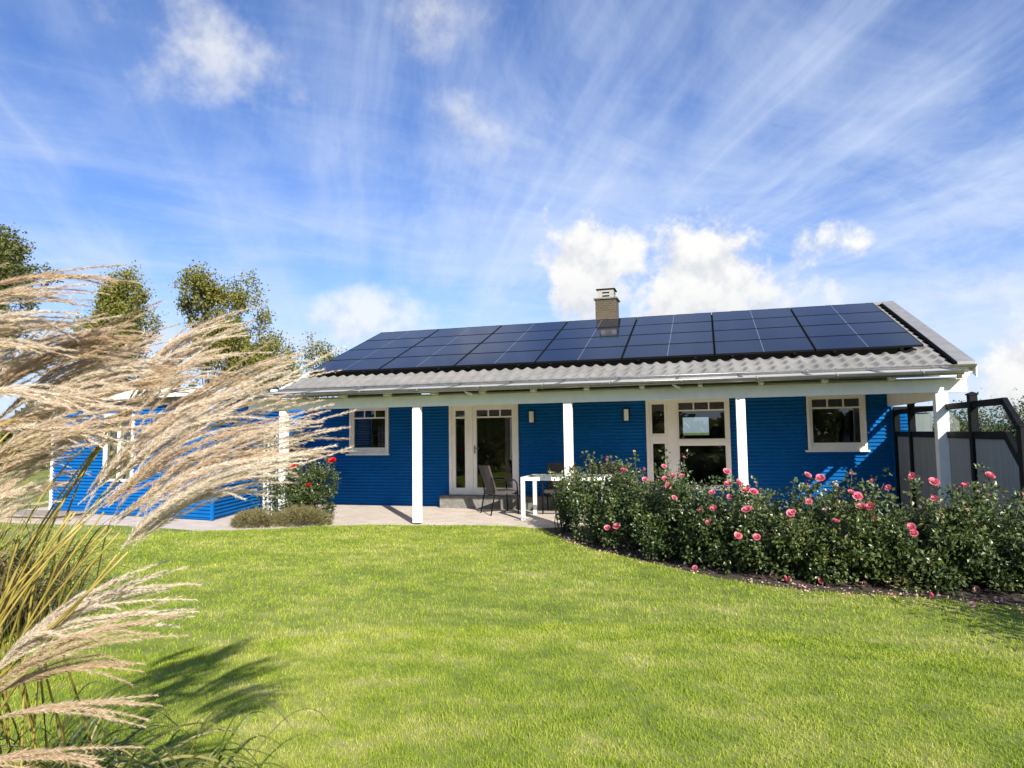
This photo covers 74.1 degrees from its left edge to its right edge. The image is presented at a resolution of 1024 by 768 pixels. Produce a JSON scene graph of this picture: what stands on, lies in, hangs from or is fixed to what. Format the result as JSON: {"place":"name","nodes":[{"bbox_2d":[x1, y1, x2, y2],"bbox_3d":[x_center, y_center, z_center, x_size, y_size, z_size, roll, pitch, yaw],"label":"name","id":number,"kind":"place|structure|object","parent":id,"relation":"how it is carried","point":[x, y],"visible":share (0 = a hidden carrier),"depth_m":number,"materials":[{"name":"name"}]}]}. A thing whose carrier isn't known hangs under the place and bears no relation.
{"place":"outdoors","nodes":[
{"label":"outdoors","id":0,"kind":"place"},
{"bbox_2d":[0,509,86,521],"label":"wooden deck","id":1,"kind":"structure","parent":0,"point":[38,514],"depth_m":14.10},
{"bbox_2d":[0,456,191,643],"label":"silver grass","id":2,"kind":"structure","parent":0,"point":[39,591],"depth_m":5.87,"materials":[{"name":"green plant"}]},
{"bbox_2d":[0,262,422,767],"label":"silver grass","id":3,"kind":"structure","parent":0,"point":[161,369],"depth_m":1.89,"materials":[{"name":"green plant"}]},
{"bbox_2d":[0,504,910,530],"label":"patio","id":4,"kind":"structure","parent":0,"point":[373,515],"depth_m":13.63,"materials":[{"name":"beige stone"}]},
{"bbox_2d":[38,386,285,520],"bbox_3d":[-7.847,1.646,16.648,5.500,2.700,5.250,-2,-4,16],"label":"annex","id":5,"kind":"object","parent":4,"relation":"on","point":[223,507],"visible":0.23,"depth_m":14.98,"materials":[{"name":"blue paint"}]},
{"bbox_2d":[102,413,134,481],"bbox_3d":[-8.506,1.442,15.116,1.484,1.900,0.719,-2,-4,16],"label":"window","id":6,"kind":"structure","parent":5,"relation":"in","point":[128,434],"depth_m":15.07,"materials":[{"name":"white paint"}]},
{"bbox_2d":[229,507,279,527],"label":"shrub","id":7,"kind":"object","parent":4,"relation":"on","point":[256,516],"visible":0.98,"depth_m":12.55,"materials":[{"name":"green plant"}]},
{"bbox_2d":[263,423,278,514],"bbox_3d":[-4.962,1.798,14.176,0.560,1.950,0.040,-2,-4,16],"label":"trellis","id":8,"kind":"object","parent":4,"relation":"on","point":[269,480],"visible":0.12,"depth_m":14.18,"materials":[{"name":"white paint"}]},
{"bbox_2d":[250,427,300,512],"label":"climbing rose","id":9,"kind":"object","parent":8,"relation":"attached to","point":[271,503],"visible":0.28,"depth_m":13.90,"materials":[{"name":"green plant"}]},
{"bbox_2d":[271,503,334,526],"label":"shrub","id":10,"kind":"object","parent":4,"relation":"on","point":[285,516],"visible":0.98,"depth_m":12.62,"materials":[{"name":"green plant"}]},
{"bbox_2d":[267,446,340,521],"bbox_3d":[-4.018,1.973,13.469,1.809,1.512,1.165,-2,-4,16],"label":"rose bush","id":11,"kind":"object","parent":4,"relation":"on","point":[306,494],"visible":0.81,"depth_m":13.32,"materials":[{"name":"green plant"}]},
{"bbox_2d":[478,465,518,515],"bbox_3d":[-0.317,2.204,14.191,0.739,1.018,0.668,1,-5,-22],"label":"garden chair","id":12,"kind":"object","parent":4,"relation":"on","point":[487,478],"visible":1,"depth_m":14.00,"materials":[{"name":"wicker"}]},
{"bbox_2d":[542,463,575,513],"bbox_3d":[1.012,2.191,14.273,0.667,1.018,0.739,-2,-4,13],"label":"garden chair","id":13,"kind":"object","parent":4,"relation":"on","point":[558,468],"visible":0.37,"depth_m":14.51,"materials":[{"name":"metal"}]},
{"bbox_2d":[521,474,610,519],"bbox_3d":[1.093,2.216,13.326,1.630,0.820,1.000,-2,-4,16],"label":"garden table","id":14,"kind":"object","parent":4,"relation":"on","point":[534,478],"visible":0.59,"depth_m":13.08,"materials":[{"name":"white paint"}]},
{"bbox_2d":[584,463,620,496],"bbox_3d":[1.900,2.161,14.038,0.667,1.018,0.739,-2,-5,20],"label":"garden chair","id":15,"kind":"object","parent":4,"relation":"on","point":[599,467],"visible":0.2,"depth_m":14.34,"materials":[{"name":"metal"}]},
{"bbox_2d":[0,429,996,541],"bbox_3d":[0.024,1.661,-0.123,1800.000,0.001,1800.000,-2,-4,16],"label":"ground","id":16,"kind":"structure","parent":0,"point":[43,474],"depth_m":28.29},
{"bbox_2d":[1,287,41,371],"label":"tree","id":17,"kind":"object","parent":16,"relation":"on","point":[22,307],"visible":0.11,"depth_m":46.67,"materials":[{"name":"green plant"}]},
{"bbox_2d":[0,224,64,467],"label":"tree","id":18,"kind":"object","parent":16,"relation":"on","point":[12,251],"visible":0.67,"depth_m":37.80,"materials":[{"name":"green plant"}]},
{"bbox_2d":[0,372,231,468],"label":"wood","id":19,"kind":"object","parent":16,"relation":"on","point":[8,437],"visible":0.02,"depth_m":38.57,"materials":[{"name":"green plant"}]},
{"bbox_2d":[77,260,156,386],"bbox_3d":[-21.309,-0.875,36.491,3.696,11.498,5.391,1,-5,-28],"label":"tree","id":20,"kind":"object","parent":16,"relation":"on","point":[115,304],"visible":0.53,"depth_m":35.92,"materials":[{"name":"green plant"}]},
{"bbox_2d":[66,279,167,465],"bbox_3d":[-22.950,-0.697,38.869,5.191,11.414,6.625,3,-6,-41],"label":"tree","id":21,"kind":"object","parent":16,"relation":"on","point":[152,320],"visible":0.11,"depth_m":38.64,"materials":[{"name":"green plant"}]},
{"bbox_2d":[43,340,201,458],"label":"bush","id":22,"kind":"object","parent":16,"relation":"on","point":[109,450],"visible":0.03,"depth_m":40.88,"materials":[{"name":"green plant"}]},
{"bbox_2d":[168,256,275,391],"bbox_3d":[-16.040,-1.043,37.701,5.573,11.714,6.140,1,-4,-18],"label":"tree","id":23,"kind":"object","parent":16,"relation":"on","point":[208,296],"visible":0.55,"depth_m":37.10,"materials":[{"name":"green plant"}]},
{"bbox_2d":[235,327,306,398],"bbox_3d":[-12.554,0.746,36.605,3.849,7.842,4.923,-2,-4,16],"label":"tree","id":24,"kind":"object","parent":16,"relation":"on","point":[269,347],"visible":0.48,"depth_m":36.17,"materials":[{"name":"green plant"}]},
{"bbox_2d":[297,331,346,397],"bbox_3d":[-9.433,0.873,34.544,3.505,7.196,2.827,-2,-4,16],"label":"tree","id":25,"kind":"object","parent":16,"relation":"on","point":[323,352],"visible":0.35,"depth_m":34.39,"materials":[{"name":"green plant"}]},
{"bbox_2d":[236,288,977,526],"bbox_3d":[1.703,0.198,17.101,14.590,5.385,11.056,-2,-4,16],"label":"bungalow","id":26,"kind":"object","parent":16,"relation":"on","point":[778,421],"visible":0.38,"depth_m":13.90,"materials":[{"name":"blue paint"}]},
{"bbox_2d":[311,357,395,372],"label":"solar panel","id":27,"kind":"object","parent":26,"relation":"attached to","point":[373,364],"visible":0.81,"depth_m":15.38,"materials":[{"name":"glass"}]},
{"bbox_2d":[346,407,389,454],"bbox_3d":[-3.460,1.137,16.475,1.135,1.175,0.314,-2,-4,16],"label":"window","id":28,"kind":"structure","parent":26,"relation":"in","point":[385,450],"depth_m":16.46,"materials":[{"name":"beige paint"}]},
{"bbox_2d":[330,347,411,360],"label":"solar panel","id":29,"kind":"object","parent":26,"relation":"attached to","point":[372,353],"visible":0.97,"depth_m":16.29,"materials":[{"name":"glass"}]},
{"bbox_2d":[350,338,425,349],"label":"solar panel","id":30,"kind":"object","parent":26,"relation":"attached to","point":[392,343],"visible":0.84,"depth_m":17.17,"materials":[{"name":"glass"}]},
{"bbox_2d":[366,329,438,340],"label":"solar panel","id":31,"kind":"object","parent":26,"relation":"attached to","point":[404,334],"visible":0.93,"depth_m":18.04,"materials":[{"name":"glass"}]},
{"bbox_2d":[379,354,467,369],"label":"solar panel","id":32,"kind":"object","parent":26,"relation":"attached to","point":[422,362],"visible":0.99,"depth_m":14.88,"materials":[{"name":"glass"}]},
{"bbox_2d":[398,343,479,356],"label":"solar panel","id":33,"kind":"object","parent":26,"relation":"attached to","point":[441,350],"visible":0.94,"depth_m":15.80,"materials":[{"name":"glass"}]},
{"bbox_2d":[413,334,491,346],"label":"solar panel","id":34,"kind":"object","parent":26,"relation":"attached to","point":[455,340],"visible":0.9,"depth_m":16.68,"materials":[{"name":"glass"}]},
{"bbox_2d":[427,325,501,337],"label":"solar panel","id":35,"kind":"object","parent":26,"relation":"attached to","point":[466,331],"visible":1,"depth_m":17.56,"materials":[{"name":"glass"}]},
{"bbox_2d":[449,404,519,494],"bbox_3d":[-0.654,1.490,15.573,1.680,2.090,0.144,-2,-4,16],"label":"patio door","id":36,"kind":"structure","parent":26,"relation":"in","point":[471,452],"depth_m":15.63,"materials":[{"name":"beige paint"}]},
{"bbox_2d":[455,350,543,366],"bbox_3d":[-0.256,-0.544,14.468,1.735,0.037,0.937,-2,17,16],"label":"solar panel","id":37,"kind":"object","parent":26,"relation":"attached to","point":[504,358],"visible":0.99,"depth_m":14.39,"materials":[{"name":"glass"}]},
{"bbox_2d":[469,339,552,353],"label":"solar panel","id":38,"kind":"object","parent":26,"relation":"attached to","point":[532,345],"visible":0.84,"depth_m":15.32,"materials":[{"name":"glass"}]},
{"bbox_2d":[482,330,560,342],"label":"solar panel","id":39,"kind":"object","parent":26,"relation":"attached to","point":[524,336],"visible":0.93,"depth_m":16.19,"materials":[{"name":"glass"}]},
{"bbox_2d":[493,321,567,333],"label":"solar panel","id":40,"kind":"object","parent":26,"relation":"attached to","point":[531,327],"visible":0.93,"depth_m":17.08,"materials":[{"name":"glass"}]},
{"bbox_2d":[528,411,534,422],"bbox_3d":[0.434,0.738,15.252,0.150,0.270,0.096,-2,-4,16],"label":"wall lamp","id":41,"kind":"object","parent":26,"relation":"attached to","point":[531,416],"visible":1,"depth_m":15.23,"materials":[{"name":"metal"}]},
{"bbox_2d":[535,346,625,363],"bbox_3d":[1.429,-0.604,13.982,1.735,0.037,0.937,-2,17,16],"label":"solar panel","id":42,"kind":"object","parent":26,"relation":"attached to","point":[582,354],"visible":1,"depth_m":13.90,"materials":[{"name":"glass"}]},
{"bbox_2d":[545,335,629,349],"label":"solar panel","id":43,"kind":"object","parent":26,"relation":"attached to","point":[596,342],"visible":0.89,"depth_m":14.83,"materials":[{"name":"glass"}]},
{"bbox_2d":[554,326,633,338],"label":"solar panel","id":44,"kind":"object","parent":26,"relation":"attached to","point":[596,332],"visible":0.97,"depth_m":15.71,"materials":[{"name":"glass"}]},
{"bbox_2d":[562,317,636,329],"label":"solar panel","id":45,"kind":"object","parent":26,"relation":"attached to","point":[600,323],"visible":0.99,"depth_m":16.59,"materials":[{"name":"glass"}]},
{"bbox_2d":[623,409,629,420],"bbox_3d":[2.470,0.666,14.665,0.150,0.270,0.096,-2,-4,16],"label":"wall lamp","id":46,"kind":"object","parent":26,"relation":"attached to","point":[626,414],"visible":1,"depth_m":14.63,"materials":[{"name":"metal"}]},
{"bbox_2d":[622,342,713,359],"bbox_3d":[3.114,-0.664,13.496,1.735,0.038,0.937,-2,17,16],"label":"solar panel","id":47,"kind":"object","parent":26,"relation":"attached to","point":[670,350],"visible":1,"depth_m":13.41,"materials":[{"name":"glass"}]},
{"bbox_2d":[627,331,712,345],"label":"solar panel","id":48,"kind":"object","parent":26,"relation":"attached to","point":[673,338],"visible":0.93,"depth_m":14.35,"materials":[{"name":"glass"}]},
{"bbox_2d":[631,321,711,334],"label":"solar panel","id":49,"kind":"object","parent":26,"relation":"attached to","point":[672,328],"visible":0.93,"depth_m":15.23,"materials":[{"name":"glass"}]},
{"bbox_2d":[635,312,711,324],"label":"solar panel","id":50,"kind":"object","parent":26,"relation":"attached to","point":[678,318],"visible":0.94,"depth_m":16.11,"materials":[{"name":"glass"}]},
{"bbox_2d":[645,398,731,489],"bbox_3d":[3.724,1.261,14.337,1.720,1.940,0.105,-2,-4,16],"label":"window","id":51,"kind":"structure","parent":26,"relation":"in","point":[671,440],"depth_m":14.38,"materials":[{"name":"beige paint"}]},
{"bbox_2d":[712,308,793,320],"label":"solar panel","id":52,"kind":"object","parent":26,"relation":"attached to","point":[752,314],"visible":0.96,"depth_m":15.62,"materials":[{"name":"glass"}]},
{"bbox_2d":[713,316,799,330],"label":"solar panel","id":53,"kind":"object","parent":26,"relation":"attached to","point":[756,323],"visible":0.99,"depth_m":14.74,"materials":[{"name":"glass"}]},
{"bbox_2d":[713,326,806,341],"bbox_3d":[5.042,-1.013,13.885,1.735,0.036,0.937,-2,17,16],"label":"solar panel","id":54,"kind":"object","parent":26,"relation":"attached to","point":[762,333],"visible":0.91,"depth_m":13.86,"materials":[{"name":"glass"}]},
{"bbox_2d":[714,337,814,355],"bbox_3d":[4.800,-0.724,13.010,1.735,0.036,0.937,-2,17,16],"label":"solar panel","id":55,"kind":"object","parent":26,"relation":"attached to","point":[780,345],"visible":1,"depth_m":12.93,"materials":[{"name":"glass"}]},
{"bbox_2d":[790,303,881,317],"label":"solar panel","id":56,"kind":"object","parent":26,"relation":"attached to","point":[836,309],"visible":0.99,"depth_m":15.13,"materials":[{"name":"glass"}]},
{"bbox_2d":[805,395,869,451],"bbox_3d":[6.467,0.772,13.542,1.170,1.160,0.175,-2,-4,16],"label":"window","id":57,"kind":"structure","parent":26,"relation":"in","point":[862,446],"depth_m":13.52,"materials":[{"name":"beige paint"}]},
{"bbox_2d":[796,311,893,327],"bbox_3d":[6.969,-1.362,14.275,1.735,0.036,0.937,-2,17,16],"label":"solar panel","id":58,"kind":"object","parent":26,"relation":"attached to","point":[847,318],"visible":0.93,"depth_m":14.25,"materials":[{"name":"glass"}]},
{"bbox_2d":[802,321,907,336],"bbox_3d":[6.727,-1.072,13.399,1.735,0.036,0.937,-2,17,16],"label":"solar panel","id":59,"kind":"object","parent":26,"relation":"attached to","point":[854,329],"visible":0.96,"depth_m":13.38,"materials":[{"name":"glass"}]},
{"bbox_2d":[808,332,923,350],"bbox_3d":[6.485,-0.783,12.524,1.735,0.037,0.937,-2,17,16],"label":"solar panel","id":60,"kind":"object","parent":26,"relation":"attached to","point":[867,341],"visible":0.97,"depth_m":12.44,"materials":[{"name":"glass"}]},
{"bbox_2d":[536,526,1023,606],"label":"soil bed","id":61,"kind":"object","parent":16,"relation":"on","point":[985,594],"visible":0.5,"depth_m":7.31,"materials":[{"name":"brown soil"}]},
{"bbox_2d":[546,462,586,532],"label":"rose bush","id":62,"kind":"object","parent":61,"relation":"on","point":[561,506],"visible":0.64,"depth_m":11.33,"materials":[{"name":"green plant"}]},
{"bbox_2d":[562,451,632,543],"bbox_3d":[1.347,1.705,10.286,1.171,1.396,1.090,-2,-4,16],"label":"rose bush","id":63,"kind":"object","parent":61,"relation":"on","point":[589,502],"visible":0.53,"depth_m":10.18,"materials":[{"name":"green plant"}]},
{"bbox_2d":[592,450,677,551],"bbox_3d":[1.788,1.650,9.632,1.318,1.419,1.194,-2,-4,16],"label":"rose bush","id":64,"kind":"object","parent":61,"relation":"on","point":[620,520],"visible":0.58,"depth_m":9.50,"materials":[{"name":"green plant"}]},
{"bbox_2d":[627,447,727,562],"bbox_3d":[2.187,1.558,8.815,1.347,1.492,1.246,-2,-4,16],"label":"rose bush","id":65,"kind":"object","parent":61,"relation":"on","point":[669,522],"visible":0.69,"depth_m":8.64,"materials":[{"name":"green plant"}]},
{"bbox_2d":[675,468,784,573],"bbox_3d":[2.647,1.624,8.224,1.341,1.242,1.299,3,-6,-40],"label":"rose bush","id":66,"kind":"object","parent":61,"relation":"on","point":[720,529],"visible":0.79,"depth_m":7.99,"materials":[{"name":"green plant"}]},
{"bbox_2d":[558,534,1023,612],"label":"fallen petals","id":67,"kind":"object","parent":61,"relation":"on","point":[1001,600],"visible":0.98,"depth_m":6.77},
{"bbox_2d":[731,472,852,581],"bbox_3d":[3.164,1.585,7.687,1.350,1.231,1.360,-2,-4,16],"label":"rose bush","id":68,"kind":"object","parent":61,"relation":"on","point":[781,548],"visible":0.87,"depth_m":7.45,"materials":[{"name":"green plant"}]},
{"bbox_2d":[785,467,925,589],"bbox_3d":[3.696,1.544,7.388,1.348,1.278,1.278,-2,-4,16],"label":"rose bush","id":69,"kind":"object","parent":61,"relation":"on","point":[854,557],"visible":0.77,"depth_m":7.08,"materials":[{"name":"green plant"}]},
{"bbox_2d":[846,471,991,595],"bbox_3d":[4.293,1.529,7.165,1.384,1.233,1.328,-2,-4,16],"label":"rose bush","id":70,"kind":"object","parent":61,"relation":"on","point":[922,560],"visible":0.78,"depth_m":6.83,"materials":[{"name":"green plant"}]},
{"bbox_2d":[916,462,1023,595],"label":"rose bush","id":71,"kind":"object","parent":61,"relation":"on","point":[990,567],"visible":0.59,"depth_m":6.72,"materials":[{"name":"green plant"}]},
{"bbox_2d":[972,586,979,592],"bbox_3d":[4.582,2.027,6.691,0.062,0.068,0.069,-2,-4,16],"label":"fallen bloom","id":72,"kind":"object","parent":61,"relation":"on","point":[975,589],"visible":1,"depth_m":6.69,"materials":[{"name":"pink plant"}]},
{"bbox_2d":[993,513,1023,591],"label":"rose bush","id":73,"kind":"object","parent":61,"relation":"on","point":[1001,542],"visible":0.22,"depth_m":6.72,"materials":[{"name":"green plant"}]},
{"bbox_2d":[893,406,931,430],"bbox_3d":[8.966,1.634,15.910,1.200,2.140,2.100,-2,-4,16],"label":"garage","id":74,"kind":"structure","parent":16,"relation":"on","point":[923,421],"depth_m":14.98,"materials":[{"name":"wood"}]},
{"bbox_2d":[915,412,931,430],"bbox_3d":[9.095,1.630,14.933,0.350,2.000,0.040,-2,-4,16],"label":"door","id":75,"kind":"structure","parent":74,"relation":"in","point":[923,420],"depth_m":14.97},
{"bbox_2d":[928,400,968,430],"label":"bush","id":76,"kind":"object","parent":16,"relation":"on","point":[953,427],"visible":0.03,"depth_m":16.13,"materials":[{"name":"green plant"}]},
{"bbox_2d":[892,392,1023,527],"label":"garden screen","id":77,"kind":"object","parent":16,"relation":"on","point":[1000,454],"visible":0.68,"depth_m":9.55,"materials":[{"name":"wood"}]},
{"bbox_2d":[949,392,1022,442],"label":"bush","id":78,"kind":"object","parent":16,"relation":"on","point":[987,423],"visible":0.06,"depth_m":16.85,"materials":[{"name":"green plant"}]},
{"bbox_2d":[983,387,1023,440],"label":"bush","id":79,"kind":"object","parent":16,"relation":"on","point":[1019,415],"visible":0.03,"depth_m":16.96,"materials":[{"name":"green plant"}]},
{"bbox_2d":[485,447,512,487],"bbox_3d":[-0.114,2.078,16.509,0.900,1.060,0.848,-2,-4,16],"label":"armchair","id":80,"kind":"object","parent":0,"point":[501,466],"visible":0.39,"depth_m":16.90,"materials":[{"name":"black fabric"}]},
{"bbox_2d":[0,521,1023,767],"bbox_3d":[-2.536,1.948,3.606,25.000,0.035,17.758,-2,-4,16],"label":"lawn","id":81,"kind":"structure","parent":0,"point":[706,748],"depth_m":4.92,"materials":[{"name":"green plant"}]},
{"bbox_2d":[968,601,975,606],"bbox_3d":[4.159,1.988,6.128,0.061,0.046,0.046,-2,-4,16],"label":"fallen bloom","id":82,"kind":"object","parent":81,"relation":"on","point":[972,603],"visible":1,"depth_m":6.13,"materials":[{"name":"pink plant"}]},
{"bbox_2d":[0,0,1023,432],"label":"sky","id":83,"kind":"structure","parent":0,"point":[380,166],"materials":[{"name":"blue"}]}
]}

